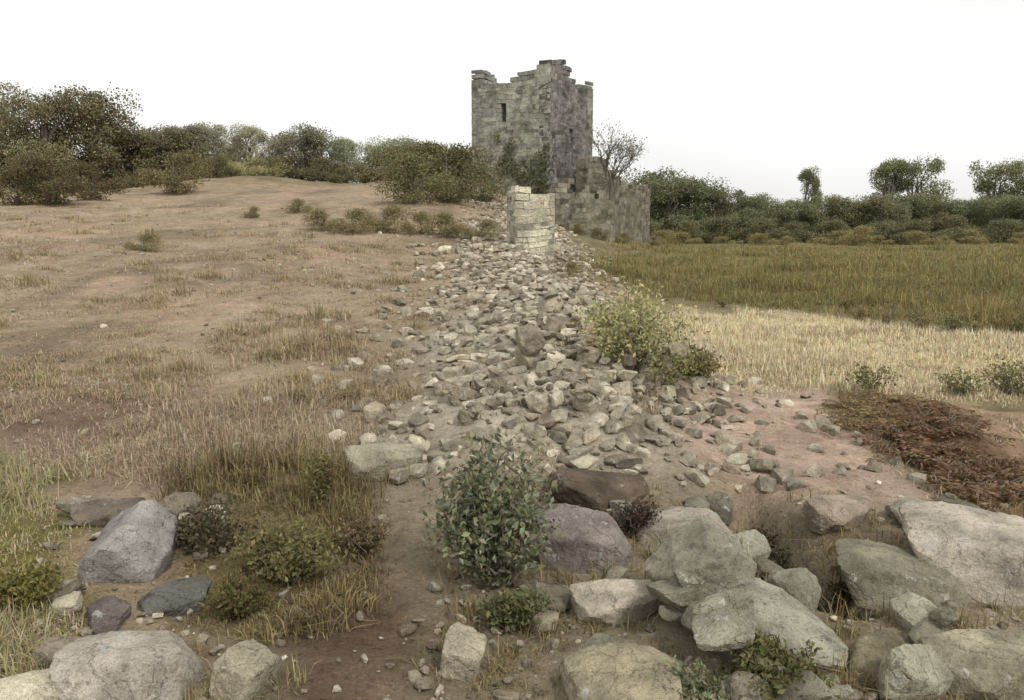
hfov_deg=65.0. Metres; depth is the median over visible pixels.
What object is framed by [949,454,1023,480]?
bracken clump
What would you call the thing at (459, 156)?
shrub
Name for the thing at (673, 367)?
weed
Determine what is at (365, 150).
tree
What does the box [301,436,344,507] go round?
weed
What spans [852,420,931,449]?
bracken clump
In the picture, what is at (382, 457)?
rock
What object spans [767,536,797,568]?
weed
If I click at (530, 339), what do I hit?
rock
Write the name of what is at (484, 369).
rock
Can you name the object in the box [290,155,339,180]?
shrub
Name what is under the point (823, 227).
shrub
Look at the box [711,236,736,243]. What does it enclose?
shrub
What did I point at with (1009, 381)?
weed
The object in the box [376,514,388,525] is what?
rock
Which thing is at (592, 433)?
rock
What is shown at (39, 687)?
rock
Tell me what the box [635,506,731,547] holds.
rock
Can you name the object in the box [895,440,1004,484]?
bracken clump
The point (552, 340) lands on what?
rock
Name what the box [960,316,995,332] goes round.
weed
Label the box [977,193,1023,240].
tree
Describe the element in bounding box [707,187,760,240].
tree
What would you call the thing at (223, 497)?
rock
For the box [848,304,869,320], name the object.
weed
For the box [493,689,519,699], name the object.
rock
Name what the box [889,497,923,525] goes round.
rock
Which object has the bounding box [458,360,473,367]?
rock
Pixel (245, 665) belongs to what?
rock
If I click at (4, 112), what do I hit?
tree
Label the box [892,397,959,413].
bracken clump
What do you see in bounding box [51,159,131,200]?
shrub
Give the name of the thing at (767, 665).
rock
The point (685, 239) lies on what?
shrub
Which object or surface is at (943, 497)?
rock
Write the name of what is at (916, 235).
shrub
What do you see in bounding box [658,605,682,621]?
rock
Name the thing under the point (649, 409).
dry grass
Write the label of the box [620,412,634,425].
rock
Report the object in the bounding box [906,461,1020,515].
bracken clump
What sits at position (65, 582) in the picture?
rock
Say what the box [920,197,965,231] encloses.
tree
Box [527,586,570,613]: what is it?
rock
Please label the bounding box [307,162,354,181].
shrub
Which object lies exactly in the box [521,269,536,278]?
rock
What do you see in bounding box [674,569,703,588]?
rock
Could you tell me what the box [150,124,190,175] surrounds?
tree
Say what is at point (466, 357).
rock
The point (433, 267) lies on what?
rock
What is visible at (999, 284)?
olive grass
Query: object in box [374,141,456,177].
shrub
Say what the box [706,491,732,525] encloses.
rock
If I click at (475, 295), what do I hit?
rock
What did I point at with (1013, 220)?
shrub
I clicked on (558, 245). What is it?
rock
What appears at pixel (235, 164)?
shrub
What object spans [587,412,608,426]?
rock
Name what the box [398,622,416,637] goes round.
rock
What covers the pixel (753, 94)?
sky
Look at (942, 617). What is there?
rock
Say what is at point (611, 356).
rock
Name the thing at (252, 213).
shrub
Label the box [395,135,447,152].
tree
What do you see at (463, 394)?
rock
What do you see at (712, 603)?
rock
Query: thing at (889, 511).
rock
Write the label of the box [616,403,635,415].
rock
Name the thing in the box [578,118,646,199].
bare tree
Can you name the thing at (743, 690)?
rock
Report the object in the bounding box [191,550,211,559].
rock
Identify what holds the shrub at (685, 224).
on the ground at (352, 674)
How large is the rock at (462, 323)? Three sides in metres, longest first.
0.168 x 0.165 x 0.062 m
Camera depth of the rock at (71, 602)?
3.35 m
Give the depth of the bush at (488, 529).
3.66 m
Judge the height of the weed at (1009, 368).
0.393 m
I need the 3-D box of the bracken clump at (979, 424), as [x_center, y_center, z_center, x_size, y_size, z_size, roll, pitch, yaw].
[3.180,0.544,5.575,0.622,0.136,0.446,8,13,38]
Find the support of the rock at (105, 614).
on the ground at (352, 674)
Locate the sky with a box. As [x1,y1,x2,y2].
[0,0,1023,210]
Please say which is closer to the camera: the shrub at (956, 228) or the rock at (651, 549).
the rock at (651, 549)
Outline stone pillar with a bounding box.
[506,185,554,257]
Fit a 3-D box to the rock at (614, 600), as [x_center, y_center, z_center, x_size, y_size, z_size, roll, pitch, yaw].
[0.461,1.111,3.465,0.419,0.201,0.268,-1,10,-6]
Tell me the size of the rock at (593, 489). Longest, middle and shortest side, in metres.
0.645 x 0.412 x 0.297 m
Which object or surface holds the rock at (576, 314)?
on the ground at (352, 674)
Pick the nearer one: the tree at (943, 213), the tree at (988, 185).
the tree at (943, 213)
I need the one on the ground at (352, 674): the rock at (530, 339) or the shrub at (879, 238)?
the shrub at (879, 238)
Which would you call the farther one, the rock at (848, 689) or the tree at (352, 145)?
the tree at (352, 145)
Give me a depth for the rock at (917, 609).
3.28 m
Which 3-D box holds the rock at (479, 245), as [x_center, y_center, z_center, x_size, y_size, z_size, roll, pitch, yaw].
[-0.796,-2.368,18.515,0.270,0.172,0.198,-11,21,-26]
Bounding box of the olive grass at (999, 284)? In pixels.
[568,238,1023,332]
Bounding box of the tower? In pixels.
[471,59,592,194]
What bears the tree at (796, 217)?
on the ground at (352, 674)
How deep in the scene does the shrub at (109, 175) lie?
59.23 m
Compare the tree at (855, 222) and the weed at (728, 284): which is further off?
the tree at (855, 222)
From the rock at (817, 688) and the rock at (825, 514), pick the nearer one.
the rock at (817, 688)
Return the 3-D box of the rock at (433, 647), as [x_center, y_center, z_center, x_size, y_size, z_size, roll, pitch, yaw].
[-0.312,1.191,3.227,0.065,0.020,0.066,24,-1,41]
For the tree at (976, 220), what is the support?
on the ground at (352, 674)
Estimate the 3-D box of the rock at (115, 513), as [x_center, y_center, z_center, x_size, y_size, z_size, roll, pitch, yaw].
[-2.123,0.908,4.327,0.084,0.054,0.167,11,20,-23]
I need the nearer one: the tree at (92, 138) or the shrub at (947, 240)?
the tree at (92, 138)
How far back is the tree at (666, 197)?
98.83 m
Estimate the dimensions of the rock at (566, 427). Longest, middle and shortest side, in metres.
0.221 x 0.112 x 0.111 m
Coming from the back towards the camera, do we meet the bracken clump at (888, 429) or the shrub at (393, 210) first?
the shrub at (393, 210)
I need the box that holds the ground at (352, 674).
[0,176,1023,699]
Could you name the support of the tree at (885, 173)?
on the ground at (352, 674)
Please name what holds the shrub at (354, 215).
on the ground at (352, 674)
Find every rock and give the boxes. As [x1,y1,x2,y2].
[0,668,59,699]
[31,636,81,668]
[46,589,81,602]
[49,630,205,699]
[50,591,82,616]
[55,497,97,513]
[56,579,81,597]
[60,520,75,526]
[60,579,86,590]
[70,497,145,527]
[78,500,177,583]
[86,596,131,633]
[88,532,100,539]
[109,507,119,519]
[137,576,211,616]
[164,492,201,513]
[166,507,186,514]
[177,512,196,539]
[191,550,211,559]
[200,505,230,537]
[209,639,280,699]
[211,493,227,504]
[343,443,424,483]
[363,401,384,422]
[372,371,398,388]
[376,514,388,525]
[395,358,413,365]
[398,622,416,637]
[407,412,428,427]
[407,669,421,684]
[408,434,430,452]
[414,676,434,689]
[415,347,429,353]
[426,641,441,650]
[428,581,443,592]
[429,264,440,270]
[433,382,448,395]
[438,245,450,252]
[440,621,486,681]
[442,376,468,389]
[445,354,455,362]
[445,384,476,400]
[446,354,466,361]
[450,366,462,374]
[453,571,459,579]
[454,345,474,354]
[457,320,471,327]
[457,408,473,425]
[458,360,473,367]
[460,355,469,359]
[465,291,485,300]
[470,621,478,630]
[472,243,482,248]
[473,254,481,259]
[475,333,490,342]
[480,364,495,372]
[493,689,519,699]
[496,279,509,283]
[511,579,523,586]
[513,276,520,283]
[514,345,544,369]
[515,325,545,355]
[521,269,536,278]
[524,292,534,299]
[524,382,562,413]
[525,609,558,633]
[527,371,538,387]
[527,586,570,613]
[531,255,542,261]
[532,503,632,573]
[535,370,548,377]
[538,295,562,311]
[543,468,649,511]
[545,338,556,344]
[545,351,565,365]
[550,422,571,438]
[554,242,562,249]
[559,642,684,699]
[562,286,581,294]
[569,578,662,625]
[570,389,593,398]
[571,312,592,322]
[572,395,599,412]
[575,346,600,364]
[576,320,586,329]
[576,340,590,345]
[577,633,611,650]
[580,327,595,334]
[582,425,600,444]
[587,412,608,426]
[604,353,616,362]
[604,566,627,578]
[609,500,640,528]
[611,363,626,370]
[612,381,632,395]
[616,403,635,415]
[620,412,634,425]
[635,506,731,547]
[644,517,756,597]
[646,580,698,607]
[649,545,655,556]
[655,320,667,335]
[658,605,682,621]
[662,354,677,375]
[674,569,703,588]
[674,577,849,672]
[681,600,701,630]
[685,495,709,508]
[690,339,705,348]
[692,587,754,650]
[692,595,726,614]
[706,344,718,351]
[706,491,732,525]
[715,434,742,451]
[717,671,770,699]
[720,381,729,391]
[729,529,770,560]
[746,459,778,472]
[754,557,784,582]
[754,656,784,675]
[768,567,821,613]
[770,670,832,699]
[797,419,816,432]
[802,494,871,534]
[820,673,840,686]
[829,684,854,699]
[835,538,968,620]
[846,630,904,691]
[875,644,953,699]
[884,504,897,520]
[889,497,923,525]
[890,591,946,632]
[898,500,1023,606]
[907,616,947,643]
[916,628,1023,699]
[928,606,958,629]
[935,494,981,508]
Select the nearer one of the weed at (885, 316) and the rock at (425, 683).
the rock at (425, 683)
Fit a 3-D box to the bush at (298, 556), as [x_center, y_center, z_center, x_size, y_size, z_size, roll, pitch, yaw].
[-1.039,0.963,3.791,0.584,0.322,0.603,8,13,39]
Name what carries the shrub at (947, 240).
on the ground at (352, 674)
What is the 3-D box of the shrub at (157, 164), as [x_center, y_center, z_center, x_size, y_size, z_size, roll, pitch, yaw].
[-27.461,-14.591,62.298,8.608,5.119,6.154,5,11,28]
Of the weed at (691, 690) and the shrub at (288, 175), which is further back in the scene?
the shrub at (288, 175)
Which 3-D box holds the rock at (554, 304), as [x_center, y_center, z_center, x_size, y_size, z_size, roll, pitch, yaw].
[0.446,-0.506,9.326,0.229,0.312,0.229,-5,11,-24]
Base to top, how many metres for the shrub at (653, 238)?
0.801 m
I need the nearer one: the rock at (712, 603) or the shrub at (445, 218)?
the rock at (712, 603)
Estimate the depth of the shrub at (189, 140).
60.83 m
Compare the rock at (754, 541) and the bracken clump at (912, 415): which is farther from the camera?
the bracken clump at (912, 415)
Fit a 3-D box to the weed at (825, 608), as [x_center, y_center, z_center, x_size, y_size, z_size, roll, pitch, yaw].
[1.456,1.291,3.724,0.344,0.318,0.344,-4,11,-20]
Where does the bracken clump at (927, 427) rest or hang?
on the ground at (352, 674)
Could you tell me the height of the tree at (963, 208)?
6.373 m
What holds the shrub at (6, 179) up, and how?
on the ground at (352, 674)
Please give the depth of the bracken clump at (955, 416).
5.88 m
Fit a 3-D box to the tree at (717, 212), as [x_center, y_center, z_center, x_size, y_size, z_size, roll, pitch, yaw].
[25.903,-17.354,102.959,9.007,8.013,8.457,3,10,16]
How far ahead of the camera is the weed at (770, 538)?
4.58 m
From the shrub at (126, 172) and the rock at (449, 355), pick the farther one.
the shrub at (126, 172)
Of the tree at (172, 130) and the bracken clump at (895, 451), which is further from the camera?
the tree at (172, 130)
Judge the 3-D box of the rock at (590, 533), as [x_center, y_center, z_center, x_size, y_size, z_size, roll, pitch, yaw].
[0.349,1.010,4.015,0.528,0.360,0.383,9,26,16]
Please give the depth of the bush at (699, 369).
6.65 m
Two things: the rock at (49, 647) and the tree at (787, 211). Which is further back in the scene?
the tree at (787, 211)
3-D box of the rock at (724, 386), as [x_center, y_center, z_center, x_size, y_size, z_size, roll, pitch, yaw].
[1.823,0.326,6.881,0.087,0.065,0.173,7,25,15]
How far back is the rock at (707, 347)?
9.28 m
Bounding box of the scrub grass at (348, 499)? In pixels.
[133,425,412,649]
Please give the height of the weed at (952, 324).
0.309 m
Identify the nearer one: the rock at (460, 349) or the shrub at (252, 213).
the rock at (460, 349)
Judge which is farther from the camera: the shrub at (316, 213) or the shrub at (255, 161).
the shrub at (255, 161)
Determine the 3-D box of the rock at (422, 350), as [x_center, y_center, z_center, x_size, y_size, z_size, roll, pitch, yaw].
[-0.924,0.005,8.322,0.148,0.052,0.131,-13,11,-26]
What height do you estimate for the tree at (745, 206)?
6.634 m
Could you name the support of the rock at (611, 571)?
on the ground at (352, 674)
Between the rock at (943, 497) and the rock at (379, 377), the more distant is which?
the rock at (379, 377)
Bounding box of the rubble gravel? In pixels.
[0,194,1023,699]
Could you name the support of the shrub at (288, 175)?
on the ground at (352, 674)
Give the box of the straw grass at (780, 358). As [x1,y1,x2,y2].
[633,304,1023,408]
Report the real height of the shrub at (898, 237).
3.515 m
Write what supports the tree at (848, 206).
on the ground at (352, 674)
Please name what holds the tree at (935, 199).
on the ground at (352, 674)
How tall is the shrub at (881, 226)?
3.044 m
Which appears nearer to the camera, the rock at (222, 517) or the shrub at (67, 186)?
the rock at (222, 517)
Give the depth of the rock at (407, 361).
8.02 m
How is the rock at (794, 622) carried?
on the ground at (352, 674)
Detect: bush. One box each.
[162,487,264,558]
[222,515,354,590]
[400,413,565,592]
[549,279,719,371]
[610,495,663,540]
[654,343,735,380]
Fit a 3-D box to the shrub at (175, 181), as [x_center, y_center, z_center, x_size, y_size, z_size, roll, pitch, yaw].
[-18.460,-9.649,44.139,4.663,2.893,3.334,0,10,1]
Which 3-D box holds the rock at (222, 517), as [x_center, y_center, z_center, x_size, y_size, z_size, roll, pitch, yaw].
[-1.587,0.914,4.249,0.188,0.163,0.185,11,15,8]
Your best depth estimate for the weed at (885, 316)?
12.38 m
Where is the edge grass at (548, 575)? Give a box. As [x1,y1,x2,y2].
[4,443,1023,699]
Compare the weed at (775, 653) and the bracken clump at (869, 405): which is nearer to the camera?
the weed at (775, 653)
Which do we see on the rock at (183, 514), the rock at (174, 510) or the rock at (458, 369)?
the rock at (174, 510)
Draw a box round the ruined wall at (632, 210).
[575,156,650,242]
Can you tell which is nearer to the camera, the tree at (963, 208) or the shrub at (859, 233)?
the shrub at (859, 233)
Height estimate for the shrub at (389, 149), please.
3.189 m
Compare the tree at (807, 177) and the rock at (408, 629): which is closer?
the rock at (408, 629)
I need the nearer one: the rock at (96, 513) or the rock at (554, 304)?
the rock at (96, 513)
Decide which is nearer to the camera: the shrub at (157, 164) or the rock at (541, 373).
the rock at (541, 373)
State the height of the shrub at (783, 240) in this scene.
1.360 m
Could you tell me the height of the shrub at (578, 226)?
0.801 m
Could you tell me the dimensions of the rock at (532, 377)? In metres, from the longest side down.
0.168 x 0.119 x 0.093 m
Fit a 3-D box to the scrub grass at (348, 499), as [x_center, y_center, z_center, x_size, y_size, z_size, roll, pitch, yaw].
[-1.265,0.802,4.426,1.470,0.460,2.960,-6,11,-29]
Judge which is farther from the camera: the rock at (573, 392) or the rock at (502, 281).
the rock at (502, 281)
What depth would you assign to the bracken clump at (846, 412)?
6.24 m
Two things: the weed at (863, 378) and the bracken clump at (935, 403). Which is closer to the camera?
the bracken clump at (935, 403)
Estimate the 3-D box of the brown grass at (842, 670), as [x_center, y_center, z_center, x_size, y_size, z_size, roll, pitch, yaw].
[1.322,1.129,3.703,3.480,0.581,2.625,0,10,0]
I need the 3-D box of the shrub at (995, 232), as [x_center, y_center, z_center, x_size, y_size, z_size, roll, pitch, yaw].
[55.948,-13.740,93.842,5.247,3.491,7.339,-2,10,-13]
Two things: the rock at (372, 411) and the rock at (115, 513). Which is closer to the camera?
the rock at (115, 513)
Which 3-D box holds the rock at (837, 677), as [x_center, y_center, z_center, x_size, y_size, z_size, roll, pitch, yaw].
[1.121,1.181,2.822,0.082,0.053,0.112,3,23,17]
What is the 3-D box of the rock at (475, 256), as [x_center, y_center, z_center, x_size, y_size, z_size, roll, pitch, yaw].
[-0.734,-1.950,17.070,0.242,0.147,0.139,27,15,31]
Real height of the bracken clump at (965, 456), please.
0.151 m
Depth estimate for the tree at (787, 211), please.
98.16 m
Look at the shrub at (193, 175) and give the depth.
59.40 m
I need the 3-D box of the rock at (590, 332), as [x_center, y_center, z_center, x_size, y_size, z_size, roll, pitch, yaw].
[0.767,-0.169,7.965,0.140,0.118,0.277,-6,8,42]
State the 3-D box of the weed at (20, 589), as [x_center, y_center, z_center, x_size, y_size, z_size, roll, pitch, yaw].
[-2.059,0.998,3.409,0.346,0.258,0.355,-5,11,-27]
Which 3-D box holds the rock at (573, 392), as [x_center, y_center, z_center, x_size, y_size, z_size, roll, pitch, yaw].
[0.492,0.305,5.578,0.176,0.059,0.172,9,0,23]
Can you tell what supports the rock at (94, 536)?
on the ground at (352, 674)
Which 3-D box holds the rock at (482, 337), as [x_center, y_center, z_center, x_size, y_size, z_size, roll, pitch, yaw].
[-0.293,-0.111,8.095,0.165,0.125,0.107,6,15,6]
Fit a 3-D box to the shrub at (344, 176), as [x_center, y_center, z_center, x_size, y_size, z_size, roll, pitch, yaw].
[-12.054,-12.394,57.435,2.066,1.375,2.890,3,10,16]
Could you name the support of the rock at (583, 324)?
on the ground at (352, 674)
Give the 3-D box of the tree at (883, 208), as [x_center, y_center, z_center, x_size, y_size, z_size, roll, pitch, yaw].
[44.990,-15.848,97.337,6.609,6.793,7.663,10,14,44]
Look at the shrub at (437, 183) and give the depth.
35.34 m
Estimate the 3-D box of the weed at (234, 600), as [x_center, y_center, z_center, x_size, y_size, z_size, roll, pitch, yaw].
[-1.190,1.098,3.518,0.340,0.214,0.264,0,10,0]
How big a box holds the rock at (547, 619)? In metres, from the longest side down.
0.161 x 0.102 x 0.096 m
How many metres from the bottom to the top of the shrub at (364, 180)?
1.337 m
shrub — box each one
[0,152,103,205]
[0,156,15,187]
[0,163,58,205]
[23,163,77,187]
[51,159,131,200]
[85,164,128,187]
[102,127,204,185]
[104,167,134,187]
[120,232,167,251]
[122,168,153,187]
[124,129,235,176]
[131,148,218,194]
[138,129,244,177]
[160,169,185,180]
[183,169,205,180]
[191,155,240,177]
[208,160,250,177]
[232,156,272,175]
[241,206,260,218]
[247,156,296,177]
[263,157,307,178]
[282,198,312,212]
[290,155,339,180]
[300,207,347,231]
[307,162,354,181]
[324,207,380,234]
[326,167,357,182]
[346,151,401,181]
[354,203,412,233]
[356,169,377,182]
[360,145,429,179]
[364,149,457,203]
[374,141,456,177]
[394,141,501,203]
[399,211,442,234]
[401,139,469,177]
[427,210,472,236]
[455,164,512,201]
[457,218,502,238]
[559,261,584,277]
[568,223,585,235]
[589,227,608,239]
[615,232,632,243]
[648,235,662,244]
[649,221,662,237]
[649,229,676,243]
[664,219,706,243]
[669,231,703,243]
[686,215,744,243]
[698,215,759,243]
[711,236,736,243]
[733,216,792,242]
[744,233,779,245]
[768,221,812,242]
[775,236,792,244]
[797,222,843,243]
[809,229,852,244]
[821,218,853,242]
[836,224,879,245]
[863,221,899,243]
[867,219,927,244]
[869,235,894,244]
[897,218,958,244]
[904,230,945,244]
[933,213,987,243]
[936,235,956,244]
[958,229,991,244]
[964,217,1022,242]
[982,218,1023,242]
[1007,232,1023,243]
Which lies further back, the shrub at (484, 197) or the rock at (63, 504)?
the shrub at (484, 197)
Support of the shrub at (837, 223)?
on the ground at (352, 674)
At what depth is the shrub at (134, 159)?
61.15 m
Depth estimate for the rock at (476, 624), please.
3.37 m
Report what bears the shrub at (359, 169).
on the ground at (352, 674)
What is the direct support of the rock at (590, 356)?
on the ground at (352, 674)
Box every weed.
[0,554,71,616]
[197,571,280,622]
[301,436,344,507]
[332,510,395,557]
[463,582,555,634]
[642,342,707,390]
[652,654,742,699]
[705,627,850,699]
[713,294,732,306]
[720,282,737,290]
[737,513,780,553]
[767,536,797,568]
[817,599,858,619]
[822,577,852,607]
[839,299,852,305]
[845,361,900,391]
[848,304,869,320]
[869,302,900,325]
[890,282,908,291]
[902,307,943,324]
[905,316,935,328]
[933,366,995,395]
[936,313,965,332]
[937,279,950,285]
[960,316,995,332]
[976,357,1023,400]
[983,360,1023,394]
[1008,318,1023,333]
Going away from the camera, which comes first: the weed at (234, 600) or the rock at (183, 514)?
the weed at (234, 600)
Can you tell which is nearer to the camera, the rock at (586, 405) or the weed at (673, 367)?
the rock at (586, 405)
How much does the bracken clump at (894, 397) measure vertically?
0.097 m
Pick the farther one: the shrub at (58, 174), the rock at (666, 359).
the shrub at (58, 174)
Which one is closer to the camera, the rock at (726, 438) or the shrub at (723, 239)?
the rock at (726, 438)
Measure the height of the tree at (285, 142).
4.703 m
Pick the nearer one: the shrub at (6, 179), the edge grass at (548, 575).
the edge grass at (548, 575)
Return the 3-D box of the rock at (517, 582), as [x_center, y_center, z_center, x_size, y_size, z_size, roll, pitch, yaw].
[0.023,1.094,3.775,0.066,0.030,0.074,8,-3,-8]
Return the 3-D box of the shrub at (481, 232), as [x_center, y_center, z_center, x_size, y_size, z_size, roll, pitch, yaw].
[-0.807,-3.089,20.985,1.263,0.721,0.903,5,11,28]
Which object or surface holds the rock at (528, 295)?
on the ground at (352, 674)
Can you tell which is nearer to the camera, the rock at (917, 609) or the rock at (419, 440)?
the rock at (917, 609)
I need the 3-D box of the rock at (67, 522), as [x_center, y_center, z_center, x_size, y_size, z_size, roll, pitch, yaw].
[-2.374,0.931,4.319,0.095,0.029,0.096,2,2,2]
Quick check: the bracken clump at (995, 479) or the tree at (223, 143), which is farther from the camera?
the tree at (223, 143)
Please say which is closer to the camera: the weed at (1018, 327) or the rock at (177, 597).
the rock at (177, 597)
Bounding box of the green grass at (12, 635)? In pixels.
[0,437,126,686]
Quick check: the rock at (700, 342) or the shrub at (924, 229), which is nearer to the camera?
the rock at (700, 342)
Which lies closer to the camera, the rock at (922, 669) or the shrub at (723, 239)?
the rock at (922, 669)
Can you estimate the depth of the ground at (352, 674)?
6.03 m
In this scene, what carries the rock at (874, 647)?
on the ground at (352, 674)
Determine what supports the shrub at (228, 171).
on the ground at (352, 674)
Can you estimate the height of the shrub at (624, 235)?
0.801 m
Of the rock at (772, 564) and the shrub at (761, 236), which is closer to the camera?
the rock at (772, 564)
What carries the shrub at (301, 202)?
on the ground at (352, 674)
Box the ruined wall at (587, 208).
[549,178,614,242]
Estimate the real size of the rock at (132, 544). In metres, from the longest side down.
0.425 x 0.406 x 0.387 m
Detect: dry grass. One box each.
[0,196,520,495]
[510,246,1023,505]
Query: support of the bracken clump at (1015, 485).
on the ground at (352, 674)
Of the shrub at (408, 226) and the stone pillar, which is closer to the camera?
the stone pillar
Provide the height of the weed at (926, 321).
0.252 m
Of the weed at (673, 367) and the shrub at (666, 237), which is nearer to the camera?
the weed at (673, 367)
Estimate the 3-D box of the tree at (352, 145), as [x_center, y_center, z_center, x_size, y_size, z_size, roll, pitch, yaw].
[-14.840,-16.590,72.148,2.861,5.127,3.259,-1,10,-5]
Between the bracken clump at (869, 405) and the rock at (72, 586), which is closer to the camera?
the rock at (72, 586)
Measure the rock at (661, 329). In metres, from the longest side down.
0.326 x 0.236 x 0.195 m
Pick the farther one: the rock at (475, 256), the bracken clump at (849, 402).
the rock at (475, 256)
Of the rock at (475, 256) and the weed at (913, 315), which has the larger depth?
the rock at (475, 256)
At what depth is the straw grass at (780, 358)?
9.26 m
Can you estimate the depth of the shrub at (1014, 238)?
88.18 m
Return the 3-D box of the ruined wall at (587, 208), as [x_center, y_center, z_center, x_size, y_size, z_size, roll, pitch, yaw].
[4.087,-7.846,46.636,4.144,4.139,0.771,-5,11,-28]
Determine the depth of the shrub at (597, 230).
46.79 m
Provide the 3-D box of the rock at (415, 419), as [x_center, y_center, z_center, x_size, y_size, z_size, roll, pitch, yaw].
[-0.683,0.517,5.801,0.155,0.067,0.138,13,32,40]
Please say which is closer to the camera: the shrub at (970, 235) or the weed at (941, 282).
the weed at (941, 282)
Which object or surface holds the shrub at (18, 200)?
on the ground at (352, 674)
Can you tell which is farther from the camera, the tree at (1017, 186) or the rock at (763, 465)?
the tree at (1017, 186)
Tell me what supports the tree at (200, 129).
on the ground at (352, 674)
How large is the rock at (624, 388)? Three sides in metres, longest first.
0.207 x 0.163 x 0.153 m
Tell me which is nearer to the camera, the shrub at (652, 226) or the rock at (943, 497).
the rock at (943, 497)
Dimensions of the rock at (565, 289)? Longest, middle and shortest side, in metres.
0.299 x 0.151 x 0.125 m
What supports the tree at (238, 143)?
on the ground at (352, 674)
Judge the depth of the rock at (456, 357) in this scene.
7.54 m
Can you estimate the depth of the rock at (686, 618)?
3.07 m
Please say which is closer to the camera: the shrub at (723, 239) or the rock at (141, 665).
the rock at (141, 665)
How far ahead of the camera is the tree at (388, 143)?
71.89 m
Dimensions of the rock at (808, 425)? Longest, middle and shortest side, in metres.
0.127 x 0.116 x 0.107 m
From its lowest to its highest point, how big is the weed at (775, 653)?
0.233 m
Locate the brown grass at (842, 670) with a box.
[420,478,1023,699]
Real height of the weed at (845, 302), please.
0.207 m
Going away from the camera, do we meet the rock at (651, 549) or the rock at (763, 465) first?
the rock at (651, 549)
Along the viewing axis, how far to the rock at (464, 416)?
5.54 m
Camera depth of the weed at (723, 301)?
15.79 m
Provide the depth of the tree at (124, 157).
61.26 m
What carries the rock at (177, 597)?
on the ground at (352, 674)
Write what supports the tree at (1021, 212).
on the ground at (352, 674)
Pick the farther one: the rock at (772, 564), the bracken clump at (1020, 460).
the bracken clump at (1020, 460)
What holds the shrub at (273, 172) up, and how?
on the ground at (352, 674)
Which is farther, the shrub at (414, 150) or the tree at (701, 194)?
the tree at (701, 194)
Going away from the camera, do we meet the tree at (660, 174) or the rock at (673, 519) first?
the rock at (673, 519)
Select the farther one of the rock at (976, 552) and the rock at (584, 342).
the rock at (584, 342)
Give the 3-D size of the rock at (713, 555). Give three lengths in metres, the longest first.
0.405 x 0.368 x 0.309 m
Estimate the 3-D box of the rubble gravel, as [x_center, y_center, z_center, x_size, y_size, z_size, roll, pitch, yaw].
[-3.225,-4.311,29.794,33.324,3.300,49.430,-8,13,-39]
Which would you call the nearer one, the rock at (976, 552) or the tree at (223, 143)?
the rock at (976, 552)
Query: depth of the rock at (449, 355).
7.60 m
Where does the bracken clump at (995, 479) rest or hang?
on the ground at (352, 674)
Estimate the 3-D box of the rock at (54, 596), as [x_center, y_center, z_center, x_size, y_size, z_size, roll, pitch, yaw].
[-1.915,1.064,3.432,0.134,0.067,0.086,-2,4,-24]
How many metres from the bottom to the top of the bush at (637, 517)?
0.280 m
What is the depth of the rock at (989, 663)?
2.81 m
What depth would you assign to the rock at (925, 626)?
3.13 m
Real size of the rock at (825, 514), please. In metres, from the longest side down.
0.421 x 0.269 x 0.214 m
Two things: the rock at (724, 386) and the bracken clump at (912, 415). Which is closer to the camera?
the bracken clump at (912, 415)
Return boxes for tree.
[0,80,95,182]
[0,95,39,180]
[35,80,142,185]
[92,119,156,187]
[117,122,183,166]
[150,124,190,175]
[182,121,222,162]
[191,121,259,175]
[224,123,267,174]
[247,131,292,176]
[260,121,334,180]
[293,128,351,181]
[333,135,360,180]
[345,140,383,182]
[364,133,417,164]
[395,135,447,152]
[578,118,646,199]
[621,166,689,232]
[642,174,706,242]
[650,172,730,241]
[685,184,741,237]
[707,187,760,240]
[721,192,776,242]
[751,192,788,242]
[761,197,811,237]
[781,198,825,242]
[795,166,823,219]
[797,192,844,241]
[820,192,869,229]
[840,198,877,239]
[855,190,912,242]
[868,157,910,219]
[877,191,931,242]
[890,152,956,220]
[907,190,952,239]
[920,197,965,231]
[937,196,989,234]
[961,196,997,241]
[966,156,1023,220]
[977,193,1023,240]
[987,193,1023,238]
[996,168,1023,210]
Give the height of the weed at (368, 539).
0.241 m
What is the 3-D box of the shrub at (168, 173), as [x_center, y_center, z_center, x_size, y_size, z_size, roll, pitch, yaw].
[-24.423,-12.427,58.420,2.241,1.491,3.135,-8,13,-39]
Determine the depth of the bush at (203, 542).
3.98 m
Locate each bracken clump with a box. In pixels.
[813,407,882,433]
[817,395,860,410]
[829,408,928,439]
[830,408,871,424]
[836,396,900,414]
[837,389,883,400]
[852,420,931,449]
[853,436,1009,468]
[861,437,940,466]
[868,392,923,402]
[876,400,963,424]
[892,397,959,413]
[894,419,980,444]
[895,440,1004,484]
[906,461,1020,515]
[911,441,1023,476]
[916,405,996,425]
[923,416,1018,450]
[930,455,1023,508]
[946,470,1023,502]
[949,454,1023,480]
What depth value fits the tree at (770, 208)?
102.47 m
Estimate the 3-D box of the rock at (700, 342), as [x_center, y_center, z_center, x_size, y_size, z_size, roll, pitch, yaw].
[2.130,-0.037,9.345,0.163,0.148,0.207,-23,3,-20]
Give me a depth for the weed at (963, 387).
7.20 m
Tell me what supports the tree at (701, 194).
on the ground at (352, 674)
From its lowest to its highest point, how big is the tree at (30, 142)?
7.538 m
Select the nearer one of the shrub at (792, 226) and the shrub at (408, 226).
the shrub at (408, 226)
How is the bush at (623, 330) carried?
on the ground at (352, 674)

